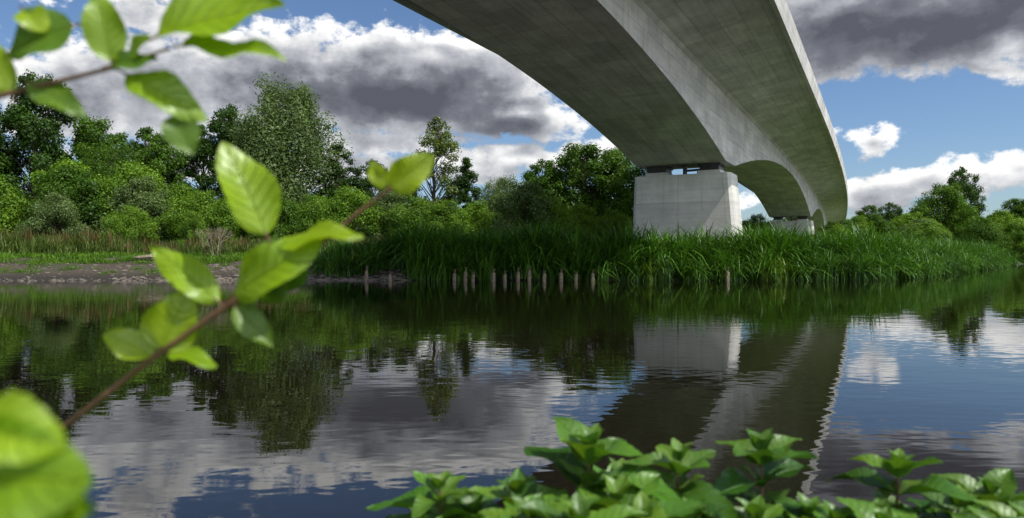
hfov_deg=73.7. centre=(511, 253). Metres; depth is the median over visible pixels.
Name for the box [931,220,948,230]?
willow shrub
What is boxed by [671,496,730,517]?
water mint
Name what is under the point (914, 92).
sky
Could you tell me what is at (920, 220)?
willow shrub
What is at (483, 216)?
willow shrub
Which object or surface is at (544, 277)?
wooden stake
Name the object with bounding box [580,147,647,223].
alder tree
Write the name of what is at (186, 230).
willow shrub
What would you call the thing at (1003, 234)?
willow shrub
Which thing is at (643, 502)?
water mint
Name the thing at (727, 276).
wooden stake
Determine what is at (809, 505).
water mint
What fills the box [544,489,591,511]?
water mint
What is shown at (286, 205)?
willow shrub
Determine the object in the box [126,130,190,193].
alder tree
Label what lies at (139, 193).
willow shrub
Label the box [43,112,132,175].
alder tree
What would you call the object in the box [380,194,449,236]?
willow shrub
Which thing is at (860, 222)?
willow shrub
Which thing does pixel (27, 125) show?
alder tree
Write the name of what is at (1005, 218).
willow shrub
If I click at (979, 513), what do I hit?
water mint
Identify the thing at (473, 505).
water mint
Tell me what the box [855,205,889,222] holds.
alder tree
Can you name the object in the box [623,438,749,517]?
water mint
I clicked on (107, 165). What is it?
willow tree
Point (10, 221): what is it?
willow shrub
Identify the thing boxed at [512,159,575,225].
alder tree
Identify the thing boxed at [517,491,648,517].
water mint
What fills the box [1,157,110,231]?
willow shrub
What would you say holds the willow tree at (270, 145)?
on the ground at (55, 270)
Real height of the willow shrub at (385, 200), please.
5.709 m
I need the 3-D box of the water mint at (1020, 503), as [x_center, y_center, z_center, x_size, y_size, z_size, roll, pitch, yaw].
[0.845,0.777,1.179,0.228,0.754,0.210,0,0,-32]
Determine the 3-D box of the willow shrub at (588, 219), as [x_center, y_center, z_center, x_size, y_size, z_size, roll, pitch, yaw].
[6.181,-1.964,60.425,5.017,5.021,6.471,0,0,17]
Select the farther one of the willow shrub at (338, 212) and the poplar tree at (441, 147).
the poplar tree at (441, 147)
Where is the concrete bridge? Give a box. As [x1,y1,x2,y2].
[393,0,847,239]
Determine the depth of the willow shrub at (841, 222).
68.36 m
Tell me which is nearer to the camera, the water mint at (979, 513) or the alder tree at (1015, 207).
the water mint at (979, 513)
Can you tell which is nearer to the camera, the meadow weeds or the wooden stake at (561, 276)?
the wooden stake at (561, 276)
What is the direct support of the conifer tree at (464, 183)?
on the ground at (55, 270)
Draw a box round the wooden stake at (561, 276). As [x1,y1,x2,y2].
[559,269,562,280]
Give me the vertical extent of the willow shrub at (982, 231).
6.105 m
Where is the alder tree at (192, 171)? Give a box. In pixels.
[162,124,223,228]
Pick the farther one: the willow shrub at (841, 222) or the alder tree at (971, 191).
the alder tree at (971, 191)
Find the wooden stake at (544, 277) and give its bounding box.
[542,271,545,280]
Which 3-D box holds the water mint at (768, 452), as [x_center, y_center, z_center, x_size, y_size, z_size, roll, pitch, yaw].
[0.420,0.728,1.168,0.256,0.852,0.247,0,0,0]
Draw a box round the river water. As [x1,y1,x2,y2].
[0,264,1023,517]
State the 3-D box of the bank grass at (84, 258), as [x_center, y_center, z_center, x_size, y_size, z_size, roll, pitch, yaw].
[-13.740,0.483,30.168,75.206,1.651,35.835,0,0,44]
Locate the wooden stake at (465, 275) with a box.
[464,267,467,280]
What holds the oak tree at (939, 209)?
on the ground at (55, 270)
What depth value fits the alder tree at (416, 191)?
76.69 m
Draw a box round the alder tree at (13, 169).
[0,130,26,214]
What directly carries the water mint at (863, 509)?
on the ground at (55, 270)
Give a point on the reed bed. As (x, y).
(433, 254)
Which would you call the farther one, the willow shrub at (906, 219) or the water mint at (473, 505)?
the willow shrub at (906, 219)
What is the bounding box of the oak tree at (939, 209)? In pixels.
[904,182,982,242]
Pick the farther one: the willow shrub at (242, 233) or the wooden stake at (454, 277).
the willow shrub at (242, 233)
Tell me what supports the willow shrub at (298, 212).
on the ground at (55, 270)
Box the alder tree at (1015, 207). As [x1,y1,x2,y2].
[1001,198,1023,221]
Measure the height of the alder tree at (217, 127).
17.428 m
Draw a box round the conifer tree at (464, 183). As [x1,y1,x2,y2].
[449,157,482,233]
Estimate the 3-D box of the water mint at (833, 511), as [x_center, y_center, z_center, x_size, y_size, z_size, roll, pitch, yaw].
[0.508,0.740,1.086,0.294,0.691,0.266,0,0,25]
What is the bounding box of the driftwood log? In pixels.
[133,254,153,259]
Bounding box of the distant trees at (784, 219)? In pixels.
[30,195,988,232]
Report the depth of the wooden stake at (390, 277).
36.85 m
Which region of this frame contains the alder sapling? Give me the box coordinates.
[0,0,434,517]
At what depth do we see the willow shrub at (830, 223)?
123.90 m
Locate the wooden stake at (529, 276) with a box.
[527,266,530,280]
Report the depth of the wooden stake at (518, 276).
36.35 m
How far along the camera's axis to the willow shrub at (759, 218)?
95.19 m
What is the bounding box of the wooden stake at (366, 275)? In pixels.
[365,266,368,280]
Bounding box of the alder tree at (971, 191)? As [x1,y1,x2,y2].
[946,166,988,217]
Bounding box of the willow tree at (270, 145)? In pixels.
[210,71,352,238]
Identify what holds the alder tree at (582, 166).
on the ground at (55, 270)
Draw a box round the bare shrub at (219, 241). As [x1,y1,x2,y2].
[193,226,233,255]
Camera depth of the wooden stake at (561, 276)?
36.45 m
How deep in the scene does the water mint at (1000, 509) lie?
1.07 m
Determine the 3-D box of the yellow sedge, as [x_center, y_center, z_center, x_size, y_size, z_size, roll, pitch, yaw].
[3.071,0.481,38.207,27.192,2.037,3.573,0,0,4]
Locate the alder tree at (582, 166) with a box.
[532,141,633,231]
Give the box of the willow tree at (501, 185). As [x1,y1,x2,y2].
[477,174,519,220]
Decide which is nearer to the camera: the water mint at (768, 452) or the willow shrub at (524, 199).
the water mint at (768, 452)
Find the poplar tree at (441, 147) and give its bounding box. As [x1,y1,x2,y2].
[394,116,468,230]
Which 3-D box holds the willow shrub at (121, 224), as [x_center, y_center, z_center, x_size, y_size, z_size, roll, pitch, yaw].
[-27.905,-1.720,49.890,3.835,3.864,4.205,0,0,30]
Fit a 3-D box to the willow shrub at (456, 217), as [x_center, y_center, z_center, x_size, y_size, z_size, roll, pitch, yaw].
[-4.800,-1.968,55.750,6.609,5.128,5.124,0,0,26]
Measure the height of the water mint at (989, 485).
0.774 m
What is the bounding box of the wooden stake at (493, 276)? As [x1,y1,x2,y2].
[492,269,495,280]
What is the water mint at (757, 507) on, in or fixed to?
on the ground at (55, 270)
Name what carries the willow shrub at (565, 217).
on the ground at (55, 270)
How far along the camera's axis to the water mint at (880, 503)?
1.11 m
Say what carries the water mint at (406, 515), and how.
on the ground at (55, 270)
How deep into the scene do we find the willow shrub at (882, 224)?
78.66 m
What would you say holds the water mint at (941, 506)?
on the ground at (55, 270)
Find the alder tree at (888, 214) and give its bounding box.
[877,202,903,227]
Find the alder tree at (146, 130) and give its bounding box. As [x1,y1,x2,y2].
[120,126,175,187]
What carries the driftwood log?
on the ground at (55, 270)
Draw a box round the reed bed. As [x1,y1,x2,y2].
[310,212,1023,281]
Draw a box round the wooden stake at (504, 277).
[503,271,506,280]
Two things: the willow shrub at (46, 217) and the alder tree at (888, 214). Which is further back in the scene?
the alder tree at (888, 214)
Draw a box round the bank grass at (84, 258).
[0,250,394,274]
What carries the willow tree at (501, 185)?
on the ground at (55, 270)
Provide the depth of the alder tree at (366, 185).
76.75 m
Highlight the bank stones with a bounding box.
[0,262,412,280]
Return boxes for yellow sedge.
[340,248,801,280]
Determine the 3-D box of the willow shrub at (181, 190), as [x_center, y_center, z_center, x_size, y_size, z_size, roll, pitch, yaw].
[-27.252,-2.795,55.510,5.978,5.982,7.710,0,0,22]
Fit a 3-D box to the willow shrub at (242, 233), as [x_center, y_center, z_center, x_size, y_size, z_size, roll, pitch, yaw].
[-22.257,-3.801,59.462,6.405,8.012,8.261,0,0,-30]
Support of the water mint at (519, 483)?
on the ground at (55, 270)
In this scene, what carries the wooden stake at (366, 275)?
on the ground at (55, 270)
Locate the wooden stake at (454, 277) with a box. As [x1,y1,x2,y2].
[452,270,455,280]
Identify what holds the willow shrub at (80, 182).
on the ground at (55, 270)
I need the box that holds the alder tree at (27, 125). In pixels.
[0,69,84,234]
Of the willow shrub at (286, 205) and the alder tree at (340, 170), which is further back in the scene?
the alder tree at (340, 170)
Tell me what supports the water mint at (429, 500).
on the ground at (55, 270)
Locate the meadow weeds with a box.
[0,224,382,255]
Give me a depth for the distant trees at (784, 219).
218.24 m
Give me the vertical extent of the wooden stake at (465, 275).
1.562 m
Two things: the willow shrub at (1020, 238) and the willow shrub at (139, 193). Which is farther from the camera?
the willow shrub at (1020, 238)
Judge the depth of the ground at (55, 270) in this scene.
39.17 m
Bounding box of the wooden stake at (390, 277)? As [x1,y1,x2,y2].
[388,271,391,280]
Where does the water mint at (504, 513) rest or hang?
on the ground at (55, 270)
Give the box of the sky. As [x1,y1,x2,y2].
[0,0,1023,221]
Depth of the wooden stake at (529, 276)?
36.44 m
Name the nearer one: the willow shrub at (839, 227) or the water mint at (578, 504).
the water mint at (578, 504)
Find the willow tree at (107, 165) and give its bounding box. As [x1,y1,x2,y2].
[74,137,144,186]
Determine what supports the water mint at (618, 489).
on the ground at (55, 270)
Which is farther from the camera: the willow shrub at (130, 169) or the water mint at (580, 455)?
the willow shrub at (130, 169)
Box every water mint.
[365,470,502,517]
[385,495,452,517]
[436,466,572,517]
[437,493,497,517]
[477,493,569,517]
[504,417,682,508]
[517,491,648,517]
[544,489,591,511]
[579,471,667,517]
[590,491,708,517]
[593,457,624,484]
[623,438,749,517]
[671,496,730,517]
[713,428,826,517]
[734,495,782,517]
[774,492,830,517]
[813,500,854,517]
[826,448,977,517]
[836,497,917,517]
[846,498,917,517]
[906,485,997,517]
[930,468,1023,517]
[949,506,1021,517]
[971,500,1023,517]
[982,489,1023,515]
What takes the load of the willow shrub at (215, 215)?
on the ground at (55, 270)
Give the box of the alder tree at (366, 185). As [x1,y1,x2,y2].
[347,158,387,236]
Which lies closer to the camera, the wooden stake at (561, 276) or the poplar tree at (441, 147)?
the wooden stake at (561, 276)
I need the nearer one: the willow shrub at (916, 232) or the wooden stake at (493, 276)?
the wooden stake at (493, 276)
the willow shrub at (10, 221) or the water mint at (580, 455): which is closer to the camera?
the water mint at (580, 455)
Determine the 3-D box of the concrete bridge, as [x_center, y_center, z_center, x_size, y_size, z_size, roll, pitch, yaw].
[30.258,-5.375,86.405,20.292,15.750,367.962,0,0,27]
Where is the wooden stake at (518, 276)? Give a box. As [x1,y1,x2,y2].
[516,268,519,280]
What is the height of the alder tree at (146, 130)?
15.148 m
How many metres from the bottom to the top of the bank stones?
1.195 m
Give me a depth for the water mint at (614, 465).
1.27 m
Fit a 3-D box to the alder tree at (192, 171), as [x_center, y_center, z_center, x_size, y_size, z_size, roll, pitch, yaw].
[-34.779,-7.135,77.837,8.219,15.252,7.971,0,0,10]
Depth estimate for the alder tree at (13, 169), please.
74.00 m
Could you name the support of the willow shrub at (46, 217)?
on the ground at (55, 270)
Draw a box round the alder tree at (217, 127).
[190,103,251,237]
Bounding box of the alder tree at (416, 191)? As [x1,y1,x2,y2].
[382,186,424,207]
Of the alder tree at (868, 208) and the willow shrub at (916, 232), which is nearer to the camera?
the willow shrub at (916, 232)
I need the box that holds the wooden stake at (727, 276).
[726,267,728,280]
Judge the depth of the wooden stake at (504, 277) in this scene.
36.44 m
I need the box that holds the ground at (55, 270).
[0,255,1023,280]
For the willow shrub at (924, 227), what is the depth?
75.28 m
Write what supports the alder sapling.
on the ground at (55, 270)
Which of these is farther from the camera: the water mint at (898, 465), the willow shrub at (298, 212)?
the willow shrub at (298, 212)
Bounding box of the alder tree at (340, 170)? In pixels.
[314,143,364,230]
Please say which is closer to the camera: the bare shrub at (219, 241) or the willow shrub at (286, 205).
the bare shrub at (219, 241)
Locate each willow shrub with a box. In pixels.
[0,173,34,235]
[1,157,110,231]
[9,191,92,240]
[17,162,112,231]
[68,158,189,235]
[86,174,176,243]
[100,203,160,242]
[135,182,218,242]
[158,189,240,241]
[176,210,207,246]
[219,165,282,240]
[243,194,304,242]
[279,193,339,236]
[294,185,389,241]
[339,189,411,240]
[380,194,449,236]
[424,199,480,238]
[449,199,513,236]
[485,179,563,234]
[516,194,588,236]
[562,204,606,239]
[742,213,778,233]
[815,221,836,230]
[817,224,851,237]
[829,220,862,233]
[844,214,876,233]
[855,213,898,238]
[890,210,942,235]
[896,218,943,234]
[900,220,951,241]
[906,228,926,241]
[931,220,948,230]
[952,216,1008,251]
[961,216,1011,249]
[977,208,1023,251]
[1007,224,1023,262]

